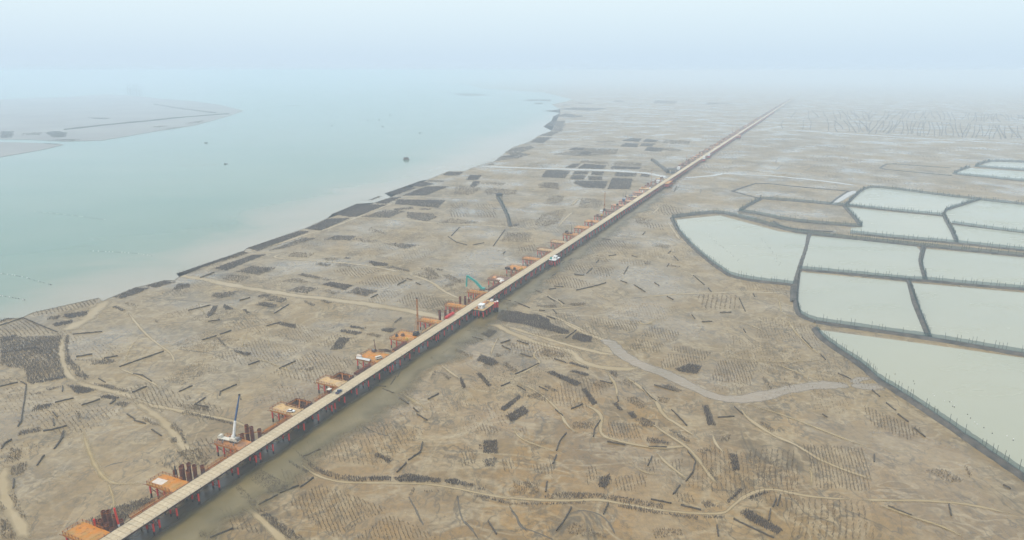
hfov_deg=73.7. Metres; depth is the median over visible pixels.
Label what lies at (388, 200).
oyster bed
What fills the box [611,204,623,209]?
drilling platform
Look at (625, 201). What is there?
drilling platform
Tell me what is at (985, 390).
pond water
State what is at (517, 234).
oyster bed
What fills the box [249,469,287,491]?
oyster bed
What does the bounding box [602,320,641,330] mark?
oyster bed
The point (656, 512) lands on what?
oyster bed
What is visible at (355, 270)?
oyster bed
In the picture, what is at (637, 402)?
oyster bed
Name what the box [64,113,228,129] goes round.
embankment
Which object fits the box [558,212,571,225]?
creek
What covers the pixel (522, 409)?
oyster bed
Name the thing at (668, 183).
side platform
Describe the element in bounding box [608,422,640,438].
oyster bed
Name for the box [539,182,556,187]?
oyster bed
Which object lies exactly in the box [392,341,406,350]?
pipe stack
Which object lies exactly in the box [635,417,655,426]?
oyster bed
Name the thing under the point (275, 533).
creek
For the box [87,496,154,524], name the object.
oyster bed
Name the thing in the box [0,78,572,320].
sea
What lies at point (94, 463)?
creek
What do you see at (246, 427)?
steel casing
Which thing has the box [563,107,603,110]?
oyster bed
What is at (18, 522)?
creek
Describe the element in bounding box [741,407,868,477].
creek
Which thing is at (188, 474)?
steel casing
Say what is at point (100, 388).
creek
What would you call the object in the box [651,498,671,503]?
stake fence
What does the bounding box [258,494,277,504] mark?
stake fence
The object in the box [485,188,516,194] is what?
oyster bed
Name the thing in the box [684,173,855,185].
creek
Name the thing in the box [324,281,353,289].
oyster bed
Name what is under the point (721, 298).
oyster bed
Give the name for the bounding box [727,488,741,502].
oyster bed
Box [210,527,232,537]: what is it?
stake fence
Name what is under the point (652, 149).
oyster bed
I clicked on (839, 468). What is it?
oyster bed
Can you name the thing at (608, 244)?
oyster bed
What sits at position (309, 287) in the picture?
oyster bed
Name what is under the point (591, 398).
oyster bed
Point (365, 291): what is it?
oyster bed
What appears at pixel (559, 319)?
creek
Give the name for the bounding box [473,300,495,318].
side platform
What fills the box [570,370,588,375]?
oyster bed
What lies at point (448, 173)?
oyster bed
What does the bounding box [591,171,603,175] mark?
oyster bed
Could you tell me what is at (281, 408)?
drilling platform
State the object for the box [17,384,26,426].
stake fence
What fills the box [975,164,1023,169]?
net fence
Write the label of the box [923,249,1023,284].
pond water
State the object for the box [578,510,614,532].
runnel
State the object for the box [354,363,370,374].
pipe stack
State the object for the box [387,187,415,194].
oyster bed
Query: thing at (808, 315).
net fence
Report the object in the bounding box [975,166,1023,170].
dike
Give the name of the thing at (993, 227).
net fence
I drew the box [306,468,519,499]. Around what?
creek
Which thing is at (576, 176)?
oyster bed
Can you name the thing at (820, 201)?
net fence
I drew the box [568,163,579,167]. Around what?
oyster bed
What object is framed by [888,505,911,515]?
stake fence
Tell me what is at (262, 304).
oyster bed
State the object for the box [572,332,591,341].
oyster bed
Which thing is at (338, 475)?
oyster bed
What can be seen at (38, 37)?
sky
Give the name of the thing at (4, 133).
oyster bed
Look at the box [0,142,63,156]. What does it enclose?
islet mudflat
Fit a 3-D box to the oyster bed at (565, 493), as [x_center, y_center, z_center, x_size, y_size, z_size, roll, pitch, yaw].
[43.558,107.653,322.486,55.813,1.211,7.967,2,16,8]
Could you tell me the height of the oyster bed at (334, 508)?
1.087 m
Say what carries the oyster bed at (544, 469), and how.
on the mudflat at (60, 488)
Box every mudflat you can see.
[0,76,1023,539]
[0,94,242,140]
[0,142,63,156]
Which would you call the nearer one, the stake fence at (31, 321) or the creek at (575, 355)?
the creek at (575, 355)
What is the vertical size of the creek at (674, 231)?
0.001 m
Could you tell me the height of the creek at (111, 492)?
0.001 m
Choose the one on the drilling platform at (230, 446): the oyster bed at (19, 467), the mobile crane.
the mobile crane
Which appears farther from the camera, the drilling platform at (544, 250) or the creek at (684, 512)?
the drilling platform at (544, 250)
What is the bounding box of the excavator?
[466,275,485,290]
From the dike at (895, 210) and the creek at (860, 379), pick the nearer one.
the creek at (860, 379)
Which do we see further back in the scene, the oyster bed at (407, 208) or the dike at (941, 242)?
the oyster bed at (407, 208)
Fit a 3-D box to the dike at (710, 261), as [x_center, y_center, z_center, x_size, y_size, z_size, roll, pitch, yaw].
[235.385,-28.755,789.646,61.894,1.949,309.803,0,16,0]
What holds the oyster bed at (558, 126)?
on the mudflat at (60, 488)
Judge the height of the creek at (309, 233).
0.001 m
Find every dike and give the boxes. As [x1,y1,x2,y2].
[497,197,511,226]
[670,212,807,233]
[670,217,792,285]
[731,191,758,197]
[732,183,847,190]
[738,211,861,226]
[742,198,762,208]
[762,198,842,205]
[772,221,832,231]
[790,233,811,301]
[793,271,815,322]
[800,268,1023,290]
[811,233,1023,256]
[812,327,1023,481]
[816,320,1023,356]
[831,191,849,201]
[842,205,859,223]
[847,205,941,215]
[848,187,1023,204]
[850,232,1023,250]
[879,163,950,175]
[905,280,928,332]
[918,246,926,275]
[941,199,980,239]
[951,223,1022,232]
[952,167,1023,181]
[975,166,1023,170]
[978,161,1015,164]
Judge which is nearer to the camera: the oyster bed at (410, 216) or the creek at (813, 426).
the creek at (813, 426)
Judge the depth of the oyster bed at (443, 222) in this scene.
913.10 m
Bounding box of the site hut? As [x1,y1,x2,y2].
[478,303,484,308]
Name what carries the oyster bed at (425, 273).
on the mudflat at (60, 488)
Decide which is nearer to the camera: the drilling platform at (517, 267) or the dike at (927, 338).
the dike at (927, 338)
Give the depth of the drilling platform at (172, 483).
320.88 m
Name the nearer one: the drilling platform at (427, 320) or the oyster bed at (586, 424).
the oyster bed at (586, 424)
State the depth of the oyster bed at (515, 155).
1608.03 m
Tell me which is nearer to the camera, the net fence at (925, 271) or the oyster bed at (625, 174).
the net fence at (925, 271)
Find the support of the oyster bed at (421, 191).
on the mudflat at (60, 488)
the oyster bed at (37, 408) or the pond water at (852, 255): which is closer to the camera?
the oyster bed at (37, 408)
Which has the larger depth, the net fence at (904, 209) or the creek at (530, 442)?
the net fence at (904, 209)
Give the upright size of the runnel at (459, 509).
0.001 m
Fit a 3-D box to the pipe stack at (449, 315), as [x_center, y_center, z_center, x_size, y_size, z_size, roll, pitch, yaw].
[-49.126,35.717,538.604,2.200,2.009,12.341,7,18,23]
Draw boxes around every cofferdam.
[284,397,312,416]
[329,370,353,388]
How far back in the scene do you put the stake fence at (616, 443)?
370.07 m
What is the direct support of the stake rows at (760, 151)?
on the mudflat at (60, 488)
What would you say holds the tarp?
on the drilling platform at (172, 483)
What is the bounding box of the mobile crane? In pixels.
[217,394,241,445]
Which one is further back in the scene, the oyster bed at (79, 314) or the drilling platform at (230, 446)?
the oyster bed at (79, 314)
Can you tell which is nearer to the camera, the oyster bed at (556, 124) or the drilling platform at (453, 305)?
the drilling platform at (453, 305)
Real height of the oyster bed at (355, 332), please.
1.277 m
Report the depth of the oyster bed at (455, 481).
334.96 m
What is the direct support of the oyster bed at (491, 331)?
on the mudflat at (60, 488)
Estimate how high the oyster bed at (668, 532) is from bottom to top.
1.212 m
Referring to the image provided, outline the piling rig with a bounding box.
[413,298,419,335]
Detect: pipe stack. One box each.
[262,424,277,433]
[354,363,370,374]
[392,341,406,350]
[445,312,454,318]
[488,282,500,289]
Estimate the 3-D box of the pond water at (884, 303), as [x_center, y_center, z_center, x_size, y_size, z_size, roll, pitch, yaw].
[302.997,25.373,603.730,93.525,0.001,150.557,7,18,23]
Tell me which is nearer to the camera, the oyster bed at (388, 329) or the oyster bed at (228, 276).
the oyster bed at (388, 329)
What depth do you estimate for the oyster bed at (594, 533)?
298.20 m
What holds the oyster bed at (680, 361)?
on the mudflat at (60, 488)
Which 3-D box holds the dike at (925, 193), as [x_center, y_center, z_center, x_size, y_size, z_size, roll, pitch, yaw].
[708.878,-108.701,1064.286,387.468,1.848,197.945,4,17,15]
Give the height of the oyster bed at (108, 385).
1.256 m
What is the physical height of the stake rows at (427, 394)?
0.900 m
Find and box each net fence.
[498,194,510,224]
[672,215,793,283]
[673,209,810,232]
[739,208,862,225]
[740,196,761,208]
[762,195,843,204]
[796,266,816,319]
[800,265,1023,287]
[810,229,1023,254]
[816,325,1023,472]
[817,316,1023,352]
[844,201,862,223]
[845,184,1023,203]
[846,202,943,214]
[850,229,1023,248]
[909,277,930,332]
[921,244,926,276]
[944,198,980,239]
[952,221,1023,232]
[954,164,1023,180]
[975,158,1023,164]
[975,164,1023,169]
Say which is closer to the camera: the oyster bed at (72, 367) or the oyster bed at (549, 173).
the oyster bed at (72, 367)
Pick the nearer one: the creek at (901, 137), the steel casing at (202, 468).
the steel casing at (202, 468)
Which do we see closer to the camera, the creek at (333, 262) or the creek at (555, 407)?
the creek at (555, 407)
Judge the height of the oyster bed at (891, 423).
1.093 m
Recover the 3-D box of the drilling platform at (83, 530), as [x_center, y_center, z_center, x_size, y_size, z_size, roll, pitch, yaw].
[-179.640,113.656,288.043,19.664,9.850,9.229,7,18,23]
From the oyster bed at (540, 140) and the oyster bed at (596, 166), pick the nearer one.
the oyster bed at (596, 166)
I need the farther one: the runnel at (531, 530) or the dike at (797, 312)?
the dike at (797, 312)
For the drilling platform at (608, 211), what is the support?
on the mudflat at (60, 488)
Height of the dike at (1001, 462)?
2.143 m
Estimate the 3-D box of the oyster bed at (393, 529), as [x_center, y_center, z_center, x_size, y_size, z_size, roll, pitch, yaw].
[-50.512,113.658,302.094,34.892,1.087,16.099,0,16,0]
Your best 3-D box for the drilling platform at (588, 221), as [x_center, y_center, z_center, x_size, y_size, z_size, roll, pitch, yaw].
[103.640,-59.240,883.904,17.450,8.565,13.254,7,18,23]
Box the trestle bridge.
[95,92,802,539]
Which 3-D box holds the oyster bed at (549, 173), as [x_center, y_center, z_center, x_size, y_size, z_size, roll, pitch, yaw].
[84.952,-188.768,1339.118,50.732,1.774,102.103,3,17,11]
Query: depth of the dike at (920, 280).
656.54 m
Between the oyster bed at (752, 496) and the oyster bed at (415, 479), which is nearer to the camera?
the oyster bed at (752, 496)
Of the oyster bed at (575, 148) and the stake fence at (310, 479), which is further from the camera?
the oyster bed at (575, 148)
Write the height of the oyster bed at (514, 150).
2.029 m
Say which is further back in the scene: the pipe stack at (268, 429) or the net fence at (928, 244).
the net fence at (928, 244)
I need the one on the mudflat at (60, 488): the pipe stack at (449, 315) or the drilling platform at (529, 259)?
the drilling platform at (529, 259)
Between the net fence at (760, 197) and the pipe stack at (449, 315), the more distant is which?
the net fence at (760, 197)
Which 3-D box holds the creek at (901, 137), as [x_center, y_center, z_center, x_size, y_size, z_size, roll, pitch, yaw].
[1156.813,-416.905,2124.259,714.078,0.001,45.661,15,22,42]
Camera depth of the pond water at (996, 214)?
958.15 m
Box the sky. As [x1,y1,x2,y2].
[0,0,1023,75]
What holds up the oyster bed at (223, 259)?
on the mudflat at (60, 488)
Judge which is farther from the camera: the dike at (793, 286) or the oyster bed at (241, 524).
the dike at (793, 286)
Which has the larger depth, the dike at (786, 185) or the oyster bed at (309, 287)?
the dike at (786, 185)
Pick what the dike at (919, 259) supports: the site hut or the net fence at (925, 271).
the net fence at (925, 271)
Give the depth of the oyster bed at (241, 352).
488.26 m
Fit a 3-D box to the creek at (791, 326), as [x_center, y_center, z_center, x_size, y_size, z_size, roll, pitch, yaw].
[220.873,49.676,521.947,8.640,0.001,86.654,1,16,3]
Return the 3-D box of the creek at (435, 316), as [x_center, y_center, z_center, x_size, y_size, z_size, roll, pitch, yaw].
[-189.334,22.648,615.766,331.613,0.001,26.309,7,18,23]
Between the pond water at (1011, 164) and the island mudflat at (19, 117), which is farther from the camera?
the island mudflat at (19, 117)
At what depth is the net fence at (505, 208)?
984.83 m
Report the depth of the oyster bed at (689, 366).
462.67 m
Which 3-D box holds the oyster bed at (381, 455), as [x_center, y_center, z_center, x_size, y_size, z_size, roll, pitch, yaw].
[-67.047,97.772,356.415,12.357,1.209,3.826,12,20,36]
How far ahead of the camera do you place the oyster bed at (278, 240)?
807.62 m
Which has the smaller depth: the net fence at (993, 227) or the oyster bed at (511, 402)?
the oyster bed at (511, 402)
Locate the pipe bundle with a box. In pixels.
[356,356,370,360]
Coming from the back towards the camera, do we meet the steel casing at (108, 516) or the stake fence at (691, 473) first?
the stake fence at (691, 473)
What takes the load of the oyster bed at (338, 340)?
on the mudflat at (60, 488)
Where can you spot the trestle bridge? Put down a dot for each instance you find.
(141, 518)
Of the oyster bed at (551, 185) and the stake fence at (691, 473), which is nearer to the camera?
the stake fence at (691, 473)
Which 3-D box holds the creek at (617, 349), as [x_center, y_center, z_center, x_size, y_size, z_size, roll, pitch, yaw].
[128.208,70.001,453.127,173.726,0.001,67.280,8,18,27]
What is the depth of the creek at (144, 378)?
449.99 m
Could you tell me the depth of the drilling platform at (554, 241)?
776.04 m
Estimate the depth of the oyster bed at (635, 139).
1999.96 m
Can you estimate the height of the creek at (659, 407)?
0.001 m
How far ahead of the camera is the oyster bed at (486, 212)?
978.57 m
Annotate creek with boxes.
[0,467,30,537]
[57,338,77,381]
[61,300,109,330]
[76,381,135,398]
[83,436,136,483]
[108,486,114,507]
[121,369,157,386]
[129,313,174,361]
[134,401,201,464]
[135,399,244,425]
[179,274,443,319]
[200,201,396,268]
[248,510,286,539]
[254,252,284,252]
[273,253,400,271]
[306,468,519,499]
[343,217,529,229]
[404,394,420,404]
[410,275,458,297]
[442,366,458,377]
[475,488,846,514]
[482,166,668,177]
[487,324,586,365]
[506,326,613,354]
[508,306,580,309]
[514,428,552,450]
[515,309,589,333]
[516,347,542,375]
[519,382,573,430]
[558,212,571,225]
[558,317,603,339]
[561,348,637,370]
[586,405,683,448]
[601,339,848,402]
[606,371,617,394]
[625,376,692,434]
[647,291,787,296]
[650,238,690,250]
[651,423,716,482]
[658,454,686,478]
[667,222,679,238]
[668,96,742,96]
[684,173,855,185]
[712,434,723,452]
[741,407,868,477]
[744,359,811,361]
[762,408,858,443]
[777,129,1018,143]
[789,322,819,353]
[835,191,856,201]
[850,377,870,383]
[851,383,883,389]
[865,499,1007,512]
[884,506,957,533]
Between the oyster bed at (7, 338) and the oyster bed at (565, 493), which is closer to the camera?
the oyster bed at (565, 493)
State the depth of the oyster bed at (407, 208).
1000.68 m
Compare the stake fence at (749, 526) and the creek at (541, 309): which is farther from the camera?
the creek at (541, 309)
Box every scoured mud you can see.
[129,172,686,539]
[153,191,662,539]
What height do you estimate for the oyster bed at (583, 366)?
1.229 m
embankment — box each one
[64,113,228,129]
[154,104,215,112]
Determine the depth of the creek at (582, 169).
1400.68 m
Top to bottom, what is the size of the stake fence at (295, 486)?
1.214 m
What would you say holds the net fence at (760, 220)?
on the dike at (756, 221)
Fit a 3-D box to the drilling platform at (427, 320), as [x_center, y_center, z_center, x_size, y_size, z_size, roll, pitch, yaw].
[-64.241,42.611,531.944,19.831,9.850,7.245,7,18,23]
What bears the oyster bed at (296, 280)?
on the mudflat at (60, 488)
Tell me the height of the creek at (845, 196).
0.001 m
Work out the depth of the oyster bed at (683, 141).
1945.21 m
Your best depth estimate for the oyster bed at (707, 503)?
318.13 m
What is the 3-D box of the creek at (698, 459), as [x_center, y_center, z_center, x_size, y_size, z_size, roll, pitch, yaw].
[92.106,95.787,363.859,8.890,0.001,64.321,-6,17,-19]
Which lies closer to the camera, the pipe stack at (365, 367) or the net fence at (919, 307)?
the pipe stack at (365, 367)
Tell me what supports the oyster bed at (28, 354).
on the mudflat at (60, 488)
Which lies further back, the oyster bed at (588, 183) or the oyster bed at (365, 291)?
the oyster bed at (588, 183)
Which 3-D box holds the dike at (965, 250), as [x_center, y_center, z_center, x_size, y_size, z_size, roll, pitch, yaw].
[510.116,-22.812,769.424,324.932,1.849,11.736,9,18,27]
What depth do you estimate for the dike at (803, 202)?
1050.58 m
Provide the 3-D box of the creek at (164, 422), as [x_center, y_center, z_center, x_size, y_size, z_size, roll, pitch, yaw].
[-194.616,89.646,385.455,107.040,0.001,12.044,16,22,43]
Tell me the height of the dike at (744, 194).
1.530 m
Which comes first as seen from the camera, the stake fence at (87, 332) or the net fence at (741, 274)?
the stake fence at (87, 332)
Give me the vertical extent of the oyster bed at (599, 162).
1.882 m
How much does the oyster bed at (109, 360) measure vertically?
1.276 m
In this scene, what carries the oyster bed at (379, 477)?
on the mudflat at (60, 488)
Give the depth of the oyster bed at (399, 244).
790.16 m
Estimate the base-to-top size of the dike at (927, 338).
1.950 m
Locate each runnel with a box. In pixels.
[409,497,422,523]
[457,496,465,523]
[465,522,477,537]
[510,507,551,538]
[511,511,525,529]
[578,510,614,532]
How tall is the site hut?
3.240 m
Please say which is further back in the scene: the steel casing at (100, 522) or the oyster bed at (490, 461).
the oyster bed at (490, 461)
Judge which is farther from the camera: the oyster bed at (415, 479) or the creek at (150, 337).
the creek at (150, 337)
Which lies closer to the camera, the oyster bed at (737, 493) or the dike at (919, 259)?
the oyster bed at (737, 493)
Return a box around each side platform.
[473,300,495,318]
[549,257,559,265]
[664,181,672,187]
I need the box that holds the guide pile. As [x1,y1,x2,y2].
[113,508,119,526]
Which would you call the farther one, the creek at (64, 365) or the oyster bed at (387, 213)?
the oyster bed at (387, 213)
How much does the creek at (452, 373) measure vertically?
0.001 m
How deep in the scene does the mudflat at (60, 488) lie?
476.79 m
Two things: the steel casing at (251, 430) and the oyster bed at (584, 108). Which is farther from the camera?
the oyster bed at (584, 108)
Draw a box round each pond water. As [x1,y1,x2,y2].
[677,215,805,280]
[798,272,923,331]
[803,236,921,275]
[821,330,1023,466]
[848,207,953,239]
[849,188,971,212]
[912,283,1023,348]
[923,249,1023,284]
[946,200,1023,229]
[952,225,1023,246]
[953,168,1023,179]
[984,162,1023,167]
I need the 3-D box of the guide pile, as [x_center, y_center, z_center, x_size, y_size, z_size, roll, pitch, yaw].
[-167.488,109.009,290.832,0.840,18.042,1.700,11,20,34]
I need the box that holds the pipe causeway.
[651,158,669,172]
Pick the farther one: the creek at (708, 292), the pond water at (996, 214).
the pond water at (996, 214)
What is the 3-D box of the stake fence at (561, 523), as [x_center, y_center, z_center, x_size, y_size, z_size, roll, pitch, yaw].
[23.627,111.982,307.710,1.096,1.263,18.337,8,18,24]
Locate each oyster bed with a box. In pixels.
[0,131,13,137]
[0,334,20,341]
[0,335,64,381]
[0,519,15,538]
[1,346,37,352]
[2,319,52,336]
[4,447,21,461]
[9,493,25,517]
[10,461,26,475]
[17,427,40,434]
[29,376,64,383]
[32,403,50,410]
[33,299,97,315]
[44,131,66,137]
[52,319,72,325]
[64,310,88,317]
[65,336,88,378]
[68,384,92,393]
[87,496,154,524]
[90,358,115,364]
[94,383,128,391]
[100,394,117,399]
[114,287,147,298]
[116,401,129,406]
[142,417,157,424]
[148,280,174,287]
[172,283,189,290]
[176,404,210,410]
[179,251,248,273]
[181,448,211,467]
[182,411,236,424]
[206,305,217,317]
[212,291,234,298]
[215,254,264,269]
[220,508,258,532]
[222,274,249,281]
[234,349,250,355]
[236,266,275,274]
[247,230,308,250]
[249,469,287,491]
[257,302,276,307]
[258,508,301,538]
[265,295,288,302]
[270,237,314,249]
[277,321,295,328]
[282,278,310,282]
[289,251,313,257]
[291,286,317,293]
[291,485,381,534]
[299,273,328,279]
[305,218,348,230]
[308,462,367,481]
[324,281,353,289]
[326,235,355,240]
[330,337,349,349]
[334,204,385,216]
[334,267,378,277]
[341,329,361,334]
[346,287,376,295]
[358,516,435,539]
[359,275,405,286]
[362,209,404,217]
[368,260,386,265]
[368,475,390,480]
[375,453,392,462]
[376,197,400,203]
[381,327,394,332]
[384,242,415,248]
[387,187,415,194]
[394,207,410,209]
[394,473,440,482]
[395,199,445,206]
[397,292,461,311]
[404,186,448,195]
[407,211,436,220]
[409,181,433,186]
[416,270,442,279]
[437,218,477,223]
[444,171,462,175]
[445,478,472,486]
[449,203,468,216]
[453,185,479,194]
[461,447,475,464]
[466,175,480,179]
[470,181,479,186]
[476,203,496,217]
[476,373,490,386]
[477,354,498,365]
[477,495,585,504]
[481,329,495,337]
[482,457,496,466]
[483,439,497,453]
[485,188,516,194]
[495,153,529,160]
[496,310,568,333]
[499,394,520,410]
[502,232,530,241]
[505,146,532,155]
[506,405,528,420]
[513,481,538,493]
[527,392,550,400]
[530,137,551,142]
[533,463,554,473]
[535,209,564,225]
[538,131,557,135]
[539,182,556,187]
[539,182,558,188]
[540,348,564,356]
[542,170,569,177]
[545,120,564,125]
[545,195,562,204]
[545,371,580,385]
[545,491,662,508]
[546,274,592,287]
[554,124,565,131]
[556,148,617,155]
[558,113,582,117]
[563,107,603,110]
[567,362,588,368]
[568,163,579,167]
[568,522,606,538]
[569,147,583,149]
[570,175,585,179]
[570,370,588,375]
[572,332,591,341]
[573,171,588,173]
[573,420,592,428]
[574,180,607,187]
[578,164,605,168]
[579,197,601,208]
[581,160,607,163]
[581,387,596,404]
[586,237,625,249]
[588,176,602,179]
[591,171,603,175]
[598,473,610,488]
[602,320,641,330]
[607,177,632,188]
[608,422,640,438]
[611,166,639,168]
[614,161,641,165]
[615,172,636,176]
[615,474,635,491]
[618,503,697,518]
[621,143,638,146]
[623,138,641,141]
[627,411,636,417]
[628,396,647,408]
[630,340,659,351]
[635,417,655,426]
[640,143,655,145]
[642,326,678,340]
[645,147,663,150]
[646,437,668,444]
[653,100,677,103]
[653,527,681,537]
[655,205,681,215]
[660,384,681,391]
[661,355,704,367]
[663,139,689,143]
[674,346,709,357]
[675,363,701,373]
[702,405,715,425]
[702,500,717,507]
[703,294,739,309]
[712,360,757,384]
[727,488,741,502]
[728,453,739,470]
[740,508,782,533]
[748,489,767,498]
[749,449,798,485]
[788,497,873,538]
[803,443,871,490]
[864,406,920,439]
[926,468,960,480]
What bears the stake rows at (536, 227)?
on the mudflat at (60, 488)
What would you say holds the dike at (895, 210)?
on the mudflat at (60, 488)
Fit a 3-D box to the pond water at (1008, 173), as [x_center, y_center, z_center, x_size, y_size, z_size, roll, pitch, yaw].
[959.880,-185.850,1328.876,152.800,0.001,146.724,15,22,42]
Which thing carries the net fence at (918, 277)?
on the dike at (920, 280)
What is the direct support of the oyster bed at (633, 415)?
on the mudflat at (60, 488)
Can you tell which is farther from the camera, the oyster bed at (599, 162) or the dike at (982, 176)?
the oyster bed at (599, 162)
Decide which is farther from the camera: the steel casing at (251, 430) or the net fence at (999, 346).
the net fence at (999, 346)
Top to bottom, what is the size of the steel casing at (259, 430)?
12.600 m
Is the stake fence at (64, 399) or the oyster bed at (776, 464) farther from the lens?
the stake fence at (64, 399)
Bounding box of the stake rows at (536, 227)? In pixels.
[181,170,1018,276]
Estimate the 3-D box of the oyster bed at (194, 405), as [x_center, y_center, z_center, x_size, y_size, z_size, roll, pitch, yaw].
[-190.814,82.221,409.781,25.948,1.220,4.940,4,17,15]
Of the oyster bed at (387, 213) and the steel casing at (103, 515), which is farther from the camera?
the oyster bed at (387, 213)
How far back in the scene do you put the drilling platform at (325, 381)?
426.29 m
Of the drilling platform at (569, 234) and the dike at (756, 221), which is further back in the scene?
the dike at (756, 221)
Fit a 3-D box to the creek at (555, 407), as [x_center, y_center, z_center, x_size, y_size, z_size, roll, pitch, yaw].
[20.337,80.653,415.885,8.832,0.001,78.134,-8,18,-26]
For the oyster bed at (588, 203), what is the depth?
1040.81 m
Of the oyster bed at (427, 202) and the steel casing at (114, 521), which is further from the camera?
the oyster bed at (427, 202)
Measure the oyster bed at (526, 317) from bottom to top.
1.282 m
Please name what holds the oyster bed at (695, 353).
on the mudflat at (60, 488)
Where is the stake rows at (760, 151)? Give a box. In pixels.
[472,116,1023,189]
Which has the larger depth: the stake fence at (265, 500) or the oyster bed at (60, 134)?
the oyster bed at (60, 134)
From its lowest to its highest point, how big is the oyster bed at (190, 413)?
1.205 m
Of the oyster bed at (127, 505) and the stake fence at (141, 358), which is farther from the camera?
the stake fence at (141, 358)
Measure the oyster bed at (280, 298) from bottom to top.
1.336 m
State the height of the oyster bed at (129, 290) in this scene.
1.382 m
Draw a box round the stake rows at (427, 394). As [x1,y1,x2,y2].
[0,263,883,509]
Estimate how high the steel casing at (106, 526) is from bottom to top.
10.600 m
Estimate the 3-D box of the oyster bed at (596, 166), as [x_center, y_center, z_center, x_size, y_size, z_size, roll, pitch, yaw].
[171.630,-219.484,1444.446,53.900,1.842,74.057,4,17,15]
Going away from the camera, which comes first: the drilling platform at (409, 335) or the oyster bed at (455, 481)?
the oyster bed at (455, 481)
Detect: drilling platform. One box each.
[59,519,109,539]
[144,471,188,498]
[210,433,250,455]
[267,401,302,421]
[316,374,345,393]
[354,349,389,368]
[389,329,419,347]
[416,316,441,329]
[444,301,466,311]
[467,288,486,299]
[487,274,510,286]
[506,264,526,275]
[520,255,540,265]
[534,247,552,256]
[548,239,565,245]
[562,232,577,240]
[574,225,588,232]
[584,219,598,225]
[594,214,607,219]
[603,209,614,214]
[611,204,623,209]
[619,199,630,204]
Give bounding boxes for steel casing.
[97,518,103,528]
[100,510,106,529]
[104,522,109,531]
[105,509,112,526]
[112,514,117,528]
[178,465,184,480]
[185,469,190,481]
[186,462,192,480]
[192,464,197,478]
[200,464,204,473]
[244,424,249,440]
[249,426,254,441]
[257,428,261,437]
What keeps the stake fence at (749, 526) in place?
on the mudflat at (60, 488)
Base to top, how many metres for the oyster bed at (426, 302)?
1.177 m
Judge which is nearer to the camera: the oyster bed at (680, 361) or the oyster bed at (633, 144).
the oyster bed at (680, 361)
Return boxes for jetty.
[666,168,680,173]
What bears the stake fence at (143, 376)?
on the mudflat at (60, 488)
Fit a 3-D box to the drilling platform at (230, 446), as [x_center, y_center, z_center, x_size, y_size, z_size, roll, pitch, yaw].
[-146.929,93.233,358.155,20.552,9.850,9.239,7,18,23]
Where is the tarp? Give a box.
[152,478,167,484]
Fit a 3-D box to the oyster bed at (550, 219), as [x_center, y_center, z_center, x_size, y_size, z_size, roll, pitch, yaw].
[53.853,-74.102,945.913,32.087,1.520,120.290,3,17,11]
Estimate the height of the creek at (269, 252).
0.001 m
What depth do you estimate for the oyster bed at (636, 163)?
1485.52 m
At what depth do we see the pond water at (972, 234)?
830.73 m
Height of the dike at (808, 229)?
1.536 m
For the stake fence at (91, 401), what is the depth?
416.14 m
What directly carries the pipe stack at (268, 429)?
on the trestle bridge
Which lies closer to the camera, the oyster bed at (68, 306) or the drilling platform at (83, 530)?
the drilling platform at (83, 530)
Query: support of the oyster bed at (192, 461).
on the mudflat at (60, 488)
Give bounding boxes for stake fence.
[0,317,57,331]
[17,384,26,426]
[43,425,66,431]
[55,397,73,402]
[73,331,102,334]
[82,398,99,404]
[119,350,163,366]
[133,373,151,381]
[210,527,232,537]
[219,384,236,395]
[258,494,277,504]
[280,485,298,493]
[300,476,313,487]
[408,450,420,460]
[488,520,496,534]
[556,506,571,530]
[607,441,625,444]
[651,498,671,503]
[671,409,686,425]
[681,504,700,510]
[686,450,695,481]
[733,518,773,537]
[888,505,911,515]
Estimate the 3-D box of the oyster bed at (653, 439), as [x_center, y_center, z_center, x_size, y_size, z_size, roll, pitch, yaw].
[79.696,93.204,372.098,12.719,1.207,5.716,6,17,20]
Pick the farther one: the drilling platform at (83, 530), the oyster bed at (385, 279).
the oyster bed at (385, 279)
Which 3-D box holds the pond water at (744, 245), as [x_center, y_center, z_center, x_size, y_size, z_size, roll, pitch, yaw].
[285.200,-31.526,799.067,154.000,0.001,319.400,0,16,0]
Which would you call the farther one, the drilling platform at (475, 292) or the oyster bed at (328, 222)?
the oyster bed at (328, 222)
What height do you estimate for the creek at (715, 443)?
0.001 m
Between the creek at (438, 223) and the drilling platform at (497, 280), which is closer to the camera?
the drilling platform at (497, 280)
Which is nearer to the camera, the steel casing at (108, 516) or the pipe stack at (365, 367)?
the steel casing at (108, 516)
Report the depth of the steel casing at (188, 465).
330.29 m
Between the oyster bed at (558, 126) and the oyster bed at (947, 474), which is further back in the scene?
the oyster bed at (558, 126)
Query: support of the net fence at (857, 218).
on the dike at (850, 213)
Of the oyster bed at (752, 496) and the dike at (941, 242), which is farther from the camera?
the dike at (941, 242)
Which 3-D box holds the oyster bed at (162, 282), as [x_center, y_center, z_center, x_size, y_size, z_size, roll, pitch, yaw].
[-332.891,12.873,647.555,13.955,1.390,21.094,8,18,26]
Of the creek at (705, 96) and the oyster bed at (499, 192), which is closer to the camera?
the oyster bed at (499, 192)
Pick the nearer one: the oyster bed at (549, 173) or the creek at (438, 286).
the creek at (438, 286)
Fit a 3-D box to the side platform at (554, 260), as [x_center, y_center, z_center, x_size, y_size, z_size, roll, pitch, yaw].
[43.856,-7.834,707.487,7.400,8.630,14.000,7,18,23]

